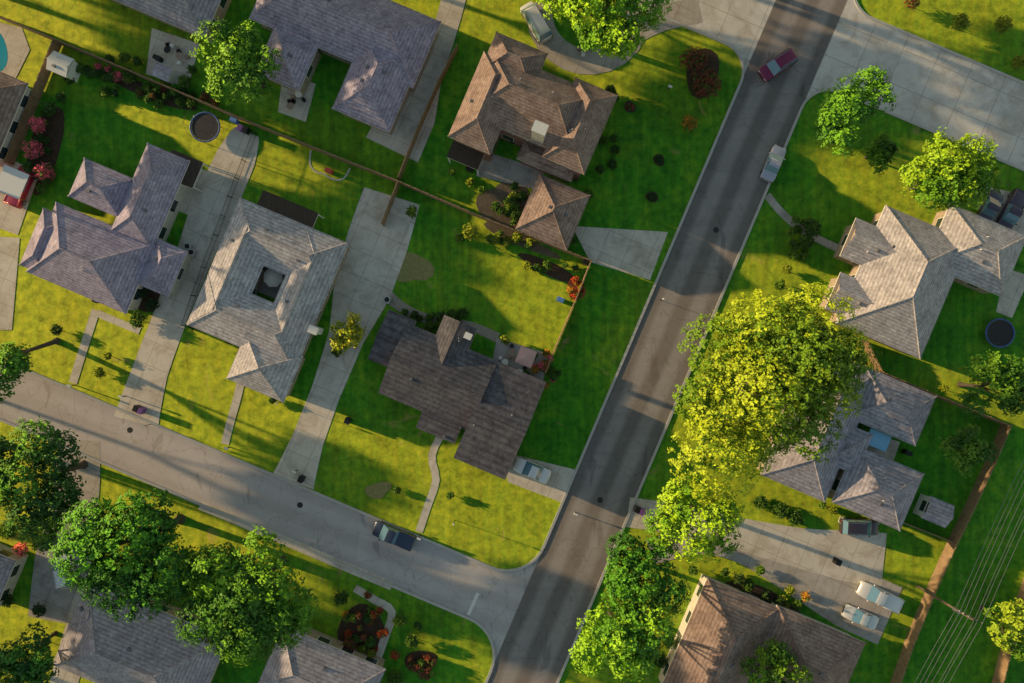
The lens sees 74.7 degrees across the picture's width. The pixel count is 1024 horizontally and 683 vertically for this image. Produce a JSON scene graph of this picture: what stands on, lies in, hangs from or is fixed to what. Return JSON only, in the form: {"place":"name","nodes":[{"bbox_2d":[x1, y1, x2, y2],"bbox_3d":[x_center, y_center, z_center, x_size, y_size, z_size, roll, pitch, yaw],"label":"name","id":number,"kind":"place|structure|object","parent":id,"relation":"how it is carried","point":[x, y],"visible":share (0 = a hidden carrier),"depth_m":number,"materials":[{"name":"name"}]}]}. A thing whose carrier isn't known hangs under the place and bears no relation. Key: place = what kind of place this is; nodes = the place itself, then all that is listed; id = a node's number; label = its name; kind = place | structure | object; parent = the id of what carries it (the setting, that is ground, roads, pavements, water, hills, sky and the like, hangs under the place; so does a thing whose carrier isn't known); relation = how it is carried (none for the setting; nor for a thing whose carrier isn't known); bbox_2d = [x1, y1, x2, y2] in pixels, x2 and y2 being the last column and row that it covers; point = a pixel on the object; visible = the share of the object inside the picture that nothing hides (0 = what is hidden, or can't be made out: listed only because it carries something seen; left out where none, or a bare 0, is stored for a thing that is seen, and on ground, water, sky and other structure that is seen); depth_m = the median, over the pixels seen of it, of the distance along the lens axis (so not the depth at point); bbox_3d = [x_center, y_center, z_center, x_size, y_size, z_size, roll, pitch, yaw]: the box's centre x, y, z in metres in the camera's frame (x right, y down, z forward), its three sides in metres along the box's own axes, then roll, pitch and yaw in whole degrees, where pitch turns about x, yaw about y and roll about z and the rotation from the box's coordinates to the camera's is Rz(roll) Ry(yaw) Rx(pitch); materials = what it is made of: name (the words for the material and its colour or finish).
{"place":"outdoors","nodes":[
{"label":"outdoors","id":0,"kind":"place"},
{"bbox_2d":[0,543,28,605],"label":"house","id":1,"kind":"structure","parent":0,"point":[12,564],"depth_m":84.26,"materials":[{"name":"grey"}]},
{"bbox_2d":[50,558,94,682],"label":"walkway","id":2,"kind":"structure","parent":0,"point":[64,676],"depth_m":85.97,"materials":[{"name":"concrete"}]},
{"bbox_2d":[69,309,97,383],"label":"path","id":3,"kind":"structure","parent":0,"point":[83,348],"depth_m":85.97,"materials":[{"name":"concrete"}]},
{"bbox_2d":[111,0,231,42],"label":"house","id":4,"kind":"structure","parent":0,"point":[186,16],"depth_m":82.62,"materials":[{"name":"grey"}]},
{"bbox_2d":[146,28,198,87],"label":"patio","id":5,"kind":"structure","parent":0,"point":[158,39],"depth_m":85.97,"materials":[{"name":"concrete"}]},
{"bbox_2d":[151,62,176,84],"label":"shed","id":6,"kind":"structure","parent":5,"relation":"on","point":[164,73],"depth_m":84.36,"materials":[{"name":"grey"}]},
{"bbox_2d":[221,383,243,444],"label":"path","id":7,"kind":"structure","parent":0,"point":[232,414],"depth_m":85.97,"materials":[{"name":"concrete"}]},
{"bbox_2d":[0,367,539,659],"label":"road","id":8,"kind":"structure","parent":0,"point":[200,473],"depth_m":85.98,"materials":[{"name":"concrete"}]},
{"bbox_2d":[371,520,416,551],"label":"pickup","id":9,"kind":"object","parent":8,"relation":"on","point":[391,534],"visible":1,"depth_m":84.88,"materials":[{"name":"blue paint"}]},
{"bbox_2d":[198,501,392,589],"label":"curb","id":10,"kind":"structure","parent":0,"point":[299,549],"depth_m":85.97,"materials":[{"name":"concrete"}]},
{"bbox_2d":[353,585,395,657],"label":"path","id":11,"kind":"structure","parent":0,"point":[383,604],"depth_m":85.97,"materials":[{"name":"concrete"}]},
{"bbox_2d":[416,436,442,532],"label":"path","id":12,"kind":"structure","parent":0,"point":[436,443],"depth_m":85.97,"materials":[{"name":"concrete"}]},
{"bbox_2d":[476,154,543,188],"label":"patio","id":13,"kind":"structure","parent":0,"point":[502,169],"depth_m":85.97,"materials":[{"name":"concrete"}]},
{"bbox_2d":[0,0,1023,682],"bbox_3d":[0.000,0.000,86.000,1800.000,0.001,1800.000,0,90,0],"label":"ground","id":14,"kind":"structure","parent":0,"point":[500,522],"depth_m":86.00,"materials":[{"name":"green plant"}]},
{"bbox_2d":[0,237,19,329],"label":"drive","id":15,"kind":"structure","parent":14,"relation":"on","point":[9,249],"depth_m":85.97,"materials":[{"name":"concrete"}]},
{"bbox_2d":[0,23,29,77],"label":"pool deck","id":16,"kind":"structure","parent":14,"relation":"on","point":[17,46],"depth_m":85.97,"materials":[{"name":"concrete"}]},
{"bbox_2d":[0,72,33,166],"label":"house","id":17,"kind":"structure","parent":14,"relation":"on","point":[15,93],"depth_m":82.85,"materials":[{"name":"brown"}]},
{"bbox_2d":[0,162,36,234],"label":"patio","id":18,"kind":"structure","parent":14,"relation":"on","point":[11,219],"depth_m":85.97,"materials":[{"name":"concrete"}]},
{"bbox_2d":[0,165,35,202],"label":"canopy","id":19,"kind":"object","parent":18,"relation":"on","point":[13,181],"visible":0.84,"depth_m":83.55,"materials":[{"name":"fabric"}]},
{"bbox_2d":[3,165,36,208],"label":"red car","id":20,"kind":"object","parent":18,"relation":"on","point":[14,202],"visible":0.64,"depth_m":84.95,"materials":[{"name":"red paint"}]},
{"bbox_2d":[0,621,58,682],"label":"tree","id":21,"kind":"object","parent":14,"relation":"on","point":[34,668],"visible":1,"depth_m":78.96,"materials":[{"name":"green plant"}]},
{"bbox_2d":[0,337,60,405],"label":"tree","id":22,"kind":"object","parent":14,"relation":"on","point":[14,364],"visible":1,"depth_m":78.60,"materials":[{"name":"green plant"}]},
{"bbox_2d":[4,39,62,165],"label":"fence","id":23,"kind":"object","parent":14,"relation":"on","point":[37,90],"visible":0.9,"depth_m":84.96,"materials":[{"name":"brown wood"}]},
{"bbox_2d":[17,506,69,554],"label":"tree","id":24,"kind":"object","parent":14,"relation":"on","point":[42,540],"visible":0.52,"depth_m":81.05,"materials":[{"name":"green plant"}]},
{"bbox_2d":[0,415,87,543],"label":"tree","id":25,"kind":"object","parent":14,"relation":"on","point":[55,501],"visible":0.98,"depth_m":74.55,"materials":[{"name":"green plant"}]},
{"bbox_2d":[27,107,64,195],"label":"bed","id":26,"kind":"object","parent":14,"relation":"on","point":[54,131],"visible":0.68,"depth_m":85.97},
{"bbox_2d":[46,51,80,82],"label":"shed","id":27,"kind":"structure","parent":14,"relation":"on","point":[60,64],"depth_m":83.66,"materials":[{"name":"white metal"}]},
{"bbox_2d":[28,440,99,622],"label":"drive","id":28,"kind":"structure","parent":14,"relation":"on","point":[52,598],"depth_m":85.97,"materials":[{"name":"concrete"}]},
{"bbox_2d":[18,142,212,313],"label":"house","id":29,"kind":"structure","parent":14,"relation":"on","point":[125,258],"depth_m":82.24,"materials":[{"name":"grey"}]},
{"bbox_2d":[47,488,203,622],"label":"tree","id":30,"kind":"object","parent":14,"relation":"on","point":[90,541],"visible":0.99,"depth_m":72.36,"materials":[{"name":"green plant"}]},
{"bbox_2d":[106,72,197,110],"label":"bed fence","id":31,"kind":"object","parent":14,"relation":"on","point":[132,86],"visible":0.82,"depth_m":85.97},
{"bbox_2d":[114,127,258,427],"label":"drive","id":32,"kind":"structure","parent":14,"relation":"on","point":[146,382],"depth_m":85.97,"materials":[{"name":"concrete"}]},
{"bbox_2d":[179,169,221,221],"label":"drive pad","id":33,"kind":"object","parent":32,"relation":"on","point":[197,204],"visible":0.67,"depth_m":85.97,"materials":[{"name":"concrete"}]},
{"bbox_2d":[183,107,222,144],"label":"trampoline","id":34,"kind":"object","parent":14,"relation":"on","point":[207,126],"visible":1,"depth_m":85.10,"materials":[{"name":"fabric"}]},
{"bbox_2d":[54,583,385,682],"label":"house","id":35,"kind":"structure","parent":14,"relation":"on","point":[97,646],"depth_m":81.72,"materials":[{"name":"grey"}]},
{"bbox_2d":[0,16,469,213],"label":"fence","id":36,"kind":"object","parent":14,"relation":"on","point":[242,119],"visible":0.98,"depth_m":84.64,"materials":[{"name":"brown wood"}]},
{"bbox_2d":[189,16,283,106],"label":"backyard tree","id":37,"kind":"object","parent":14,"relation":"on","point":[238,74],"visible":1,"depth_m":77.38,"materials":[{"name":"green plant"}]},
{"bbox_2d":[171,525,323,667],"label":"tree","id":38,"kind":"object","parent":14,"relation":"on","point":[244,620],"visible":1,"depth_m":72.88,"materials":[{"name":"green plant"}]},
{"bbox_2d":[186,190,348,402],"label":"house","id":39,"kind":"structure","parent":14,"relation":"on","point":[270,339],"depth_m":82.22,"materials":[{"name":"grey"}]},
{"bbox_2d":[278,82,315,121],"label":"patio","id":40,"kind":"structure","parent":14,"relation":"on","point":[300,110],"depth_m":85.97,"materials":[{"name":"concrete"}]},
{"bbox_2d":[248,0,440,134],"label":"house","id":41,"kind":"structure","parent":14,"relation":"on","point":[383,49],"depth_m":82.06,"materials":[{"name":"grey"}]},
{"bbox_2d":[273,187,418,488],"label":"driveway","id":42,"kind":"structure","parent":14,"relation":"on","point":[368,275],"depth_m":85.97,"materials":[{"name":"concrete"}]},
{"bbox_2d":[329,310,365,354],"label":"tree","id":43,"kind":"object","parent":14,"relation":"on","point":[350,331],"visible":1,"depth_m":81.77,"materials":[{"name":"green plant"}]},
{"bbox_2d":[337,604,383,651],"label":"bed","id":44,"kind":"object","parent":14,"relation":"on","point":[373,629],"visible":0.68,"depth_m":85.97,"materials":[{"name":"soil"}]},
{"bbox_2d":[397,252,433,281],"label":"dry patch","id":45,"kind":"object","parent":14,"relation":"on","point":[414,266],"visible":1,"depth_m":85.97,"materials":[{"name":"brown soil"}]},
{"bbox_2d":[366,0,465,161],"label":"drive","id":46,"kind":"structure","parent":14,"relation":"on","point":[448,16],"depth_m":85.97,"materials":[{"name":"concrete"}]},
{"bbox_2d":[397,43,457,179],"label":"fence","id":47,"kind":"object","parent":14,"relation":"on","point":[430,102],"visible":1,"depth_m":84.87,"materials":[{"name":"brown wood"}]},
{"bbox_2d":[389,292,499,341],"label":"garden bed","id":48,"kind":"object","parent":14,"relation":"on","point":[397,303],"depth_m":85.97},
{"bbox_2d":[66,85,845,565],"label":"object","id":49,"kind":"object","parent":14,"relation":"on","point":[140,409],"visible":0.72,"depth_m":84.90,"materials":[{"name":"brown wood"}]},
{"bbox_2d":[368,310,545,478],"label":"house","id":50,"kind":"structure","parent":14,"relation":"on","point":[447,382],"depth_m":82.34,"materials":[{"name":"grey"}]},
{"bbox_2d":[307,120,548,339],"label":"chimneys","id":51,"kind":"object","parent":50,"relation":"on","point":[539,129],"visible":0.99,"depth_m":78.41,"materials":[{"name":"beige brick"}]},
{"bbox_2d":[476,189,528,229],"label":"patio","id":52,"kind":"structure","parent":14,"relation":"on","point":[486,199],"depth_m":85.97,"materials":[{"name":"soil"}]},
{"bbox_2d":[486,182,528,244],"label":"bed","id":53,"kind":"object","parent":14,"relation":"on","point":[502,185],"visible":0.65,"depth_m":85.97,"materials":[{"name":"soil"}]},
{"bbox_2d":[0,0,1023,682],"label":"shrubs","id":54,"kind":"object","parent":14,"relation":"on","point":[510,208],"visible":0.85,"depth_m":85.06,"materials":[{"name":"green plant"}]},
{"bbox_2d":[0,0,1023,682],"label":"kerbs","id":55,"kind":"structure","parent":14,"relation":"on","point":[604,400],"depth_m":85.87,"materials":[{"name":"concrete"}]},
{"bbox_2d":[484,223,560,258],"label":"bed fence","id":56,"kind":"object","parent":14,"relation":"on","point":[540,248],"visible":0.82,"depth_m":85.97,"materials":[{"name":"soil"}]},
{"bbox_2d":[469,212,591,372],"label":"fence","id":57,"kind":"object","parent":14,"relation":"on","point":[526,235],"visible":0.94,"depth_m":84.55,"materials":[{"name":"brown wood"}]},
{"bbox_2d":[446,31,617,182],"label":"house","id":58,"kind":"structure","parent":14,"relation":"on","point":[515,91],"depth_m":79.16,"materials":[{"name":"brown"}]},
{"bbox_2d":[152,42,912,456],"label":"patio furniture","id":59,"kind":"object","parent":14,"relation":"on","point":[290,106],"visible":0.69,"depth_m":85.28,"materials":[{"name":"white paint"}]},
{"bbox_2d":[507,455,574,501],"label":"drive","id":60,"kind":"structure","parent":14,"relation":"on","point":[555,486],"depth_m":85.97,"materials":[{"name":"concrete"}]},
{"bbox_2d":[513,457,551,483],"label":"driveway car","id":61,"kind":"object","parent":60,"relation":"on","point":[531,470],"visible":1,"depth_m":85.06,"materials":[{"name":"white paint"}]},
{"bbox_2d":[518,253,572,281],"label":"bed","id":62,"kind":"object","parent":14,"relation":"on","point":[557,272],"visible":0.88,"depth_m":85.97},
{"bbox_2d":[515,173,590,250],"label":"garage","id":63,"kind":"structure","parent":14,"relation":"on","point":[553,211],"depth_m":82.58,"materials":[{"name":"brown"}]},
{"bbox_2d":[528,0,650,74],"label":"driveway","id":64,"kind":"structure","parent":14,"relation":"on","point":[560,50],"depth_m":85.97,"materials":[{"name":"concrete"}]},
{"bbox_2d":[520,1,552,44],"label":"car","id":65,"kind":"object","parent":64,"relation":"on","point":[533,17],"visible":1,"depth_m":84.09,"materials":[{"name":"white paint"}]},
{"bbox_2d":[536,0,672,60],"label":"tree","id":66,"kind":"object","parent":14,"relation":"on","point":[607,32],"visible":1,"depth_m":74.53,"materials":[{"name":"green plant"}]},
{"bbox_2d":[568,598,675,681],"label":"tree","id":67,"kind":"object","parent":14,"relation":"on","point":[620,647],"visible":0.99,"depth_m":76.25,"materials":[{"name":"green plant"}]},
{"bbox_2d":[601,529,690,634],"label":"tree","id":68,"kind":"object","parent":14,"relation":"on","point":[627,586],"visible":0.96,"depth_m":76.88,"materials":[{"name":"green plant"}]},
{"bbox_2d":[635,0,701,39],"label":"driveway","id":69,"kind":"structure","parent":14,"relation":"on","point":[686,12],"depth_m":85.97,"materials":[{"name":"concrete"}]},
{"bbox_2d":[643,472,744,563],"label":"tree","id":70,"kind":"object","parent":14,"relation":"on","point":[672,523],"visible":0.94,"depth_m":76.21,"materials":[{"name":"green plant"}]},
{"bbox_2d":[686,48,719,98],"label":"flower bed","id":71,"kind":"object","parent":14,"relation":"on","point":[714,63],"visible":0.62,"depth_m":85.97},
{"bbox_2d":[652,0,775,73],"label":"crossroad","id":72,"kind":"structure","parent":14,"relation":"on","point":[739,25],"depth_m":85.98,"materials":[{"name":"concrete"}]},
{"bbox_2d":[626,497,886,586],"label":"drive","id":73,"kind":"structure","parent":14,"relation":"on","point":[817,551],"depth_m":85.97,"materials":[{"name":"concrete"}]},
{"bbox_2d":[839,517,878,536],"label":"minivan","id":74,"kind":"object","parent":73,"relation":"on","point":[858,526],"visible":0.98,"depth_m":84.61,"materials":[{"name":"grey paint"}]},
{"bbox_2d":[658,574,865,682],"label":"house","id":75,"kind":"structure","parent":14,"relation":"on","point":[723,629],"depth_m":81.84,"materials":[{"name":"brown"}]},
{"bbox_2d":[725,581,800,612],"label":"bed","id":76,"kind":"object","parent":14,"relation":"on","point":[757,590],"visible":0.29,"depth_m":85.97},
{"bbox_2d":[647,534,901,643],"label":"drive","id":77,"kind":"structure","parent":14,"relation":"on","point":[830,598],"depth_m":85.97,"materials":[{"name":"concrete"}]},
{"bbox_2d":[841,604,879,629],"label":"sedan","id":78,"kind":"object","parent":77,"relation":"on","point":[850,612],"visible":1,"depth_m":85.07,"materials":[{"name":"white paint"}]},
{"bbox_2d":[856,580,904,613],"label":"pickup","id":79,"kind":"object","parent":77,"relation":"on","point":[874,593],"visible":1,"depth_m":84.88,"materials":[{"name":"white paint"}]},
{"bbox_2d":[667,280,882,507],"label":"tree","id":80,"kind":"object","parent":14,"relation":"on","point":[774,369],"visible":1,"depth_m":73.99,"materials":[{"name":"green plant"}]},
{"bbox_2d":[739,637,813,682],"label":"court tree","id":81,"kind":"object","parent":14,"relation":"on","point":[780,660],"visible":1,"depth_m":79.29,"materials":[{"name":"green plant"}]},
{"bbox_2d":[814,65,898,157],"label":"corner tree","id":82,"kind":"object","parent":14,"relation":"on","point":[830,121],"visible":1,"depth_m":77.44,"materials":[{"name":"green plant"}]},
{"bbox_2d":[860,130,899,174],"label":"corner tree","id":83,"kind":"object","parent":14,"relation":"on","point":[884,145],"visible":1,"depth_m":81.85,"materials":[{"name":"green plant"}]},
{"bbox_2d":[867,432,899,460],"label":"patio","id":84,"kind":"structure","parent":14,"relation":"on","point":[891,450],"depth_m":85.97,"materials":[{"name":"concrete"}]},
{"bbox_2d":[861,426,891,451],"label":"swimming pool","id":85,"kind":"structure","parent":84,"relation":"on","point":[879,441],"depth_m":83.65,"materials":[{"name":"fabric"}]},
{"bbox_2d":[805,0,1023,167],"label":"street","id":86,"kind":"structure","parent":14,"relation":"on","point":[957,97],"depth_m":85.98,"materials":[{"name":"concrete"}]},
{"bbox_2d":[890,541,956,682],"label":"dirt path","id":87,"kind":"structure","parent":14,"relation":"on","point":[916,626],"depth_m":84.98,"materials":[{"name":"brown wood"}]},
{"bbox_2d":[913,494,954,527],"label":"shed","id":88,"kind":"structure","parent":14,"relation":"on","point":[934,510],"depth_m":83.62,"materials":[{"name":"grey"}]},
{"bbox_2d":[898,127,1003,213],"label":"corner tree","id":89,"kind":"object","parent":14,"relation":"on","point":[944,184],"visible":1,"depth_m":76.99,"materials":[{"name":"green plant"}]},
{"bbox_2d":[915,460,1023,682],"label":"power lines","id":90,"kind":"object","parent":14,"relation":"on","point":[956,610],"visible":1,"depth_m":76.61,"materials":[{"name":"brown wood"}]},
{"bbox_2d":[938,423,1002,478],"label":"tree","id":91,"kind":"object","parent":14,"relation":"on","point":[980,450],"visible":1,"depth_m":81.14,"materials":[{"name":"green plant"}]},
{"bbox_2d":[948,424,1011,544],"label":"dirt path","id":92,"kind":"structure","parent":14,"relation":"on","point":[973,499],"depth_m":84.95,"materials":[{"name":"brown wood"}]},
{"bbox_2d":[956,349,1023,419],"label":"tree","id":93,"kind":"object","parent":14,"relation":"on","point":[1012,391],"visible":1,"depth_m":78.41,"materials":[{"name":"green plant"}]},
{"bbox_2d":[976,187,1023,233],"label":"drive","id":94,"kind":"structure","parent":14,"relation":"on","point":[1019,227],"depth_m":85.97,"materials":[{"name":"concrete"}]},
{"bbox_2d":[976,189,1003,220],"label":"dark car","id":95,"kind":"object","parent":94,"relation":"on","point":[989,208],"visible":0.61,"depth_m":84.99,"materials":[{"name":"grey paint"}]},
{"bbox_2d":[994,188,1023,228],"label":"dark car","id":96,"kind":"object","parent":94,"relation":"on","point":[1011,213],"visible":0.75,"depth_m":84.88,"materials":[{"name":"grey paint"}]},
{"bbox_2d":[979,597,1023,661],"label":"tree","id":97,"kind":"object","parent":14,"relation":"on","point":[1008,639],"visible":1,"depth_m":79.67,"materials":[{"name":"green plant"}]},
{"bbox_2d":[984,317,1023,347],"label":"trampoline","id":98,"kind":"object","parent":14,"relation":"on","point":[999,332],"visible":1,"depth_m":85.10,"materials":[{"name":"fabric"}]},
{"bbox_2d":[992,578,1023,682],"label":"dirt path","id":99,"kind":"structure","parent":14,"relation":"on","point":[1001,668],"depth_m":85.16,"materials":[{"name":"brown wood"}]},
{"bbox_2d":[996,271,1023,317],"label":"pad","id":100,"kind":"object","parent":14,"relation":"on","point":[1008,302],"visible":0.8,"depth_m":85.97,"materials":[{"name":"concrete"}]},
{"bbox_2d":[493,338,548,379],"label":"patio","id":101,"kind":"structure","parent":0,"point":[501,349],"depth_m":85.97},
{"bbox_2d":[575,226,667,279],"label":"garage driveway","id":102,"kind":"structure","parent":0,"point":[634,252],"depth_m":85.97,"materials":[{"name":"concrete"}]},
{"bbox_2d":[488,0,846,682],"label":"road","id":103,"kind":"structure","parent":0,"point":[558,594],"depth_m":85.98,"materials":[{"name":"asphalt"}]},
{"bbox_2d":[760,144,785,182],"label":"car","id":104,"kind":"object","parent":103,"relation":"on","point":[772,165],"visible":1,"depth_m":85.07,"materials":[{"name":"white paint"}]},
{"bbox_2d":[758,48,797,81],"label":"car","id":105,"kind":"object","parent":103,"relation":"on","point":[777,65],"visible":1,"depth_m":84.61,"materials":[{"name":"pink paint"}]},
{"bbox_2d":[765,193,837,250],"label":"path","id":106,"kind":"structure","parent":0,"point":[782,213],"depth_m":85.97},
{"bbox_2d":[757,363,936,530],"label":"house","id":107,"kind":"structure","parent":0,"point":[854,474],"depth_m":82.33,"materials":[{"name":"grey"}]},
{"bbox_2d":[819,203,1023,358],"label":"house","id":108,"kind":"structure","parent":0,"point":[906,271],"depth_m":81.87,"materials":[{"name":"grey"}]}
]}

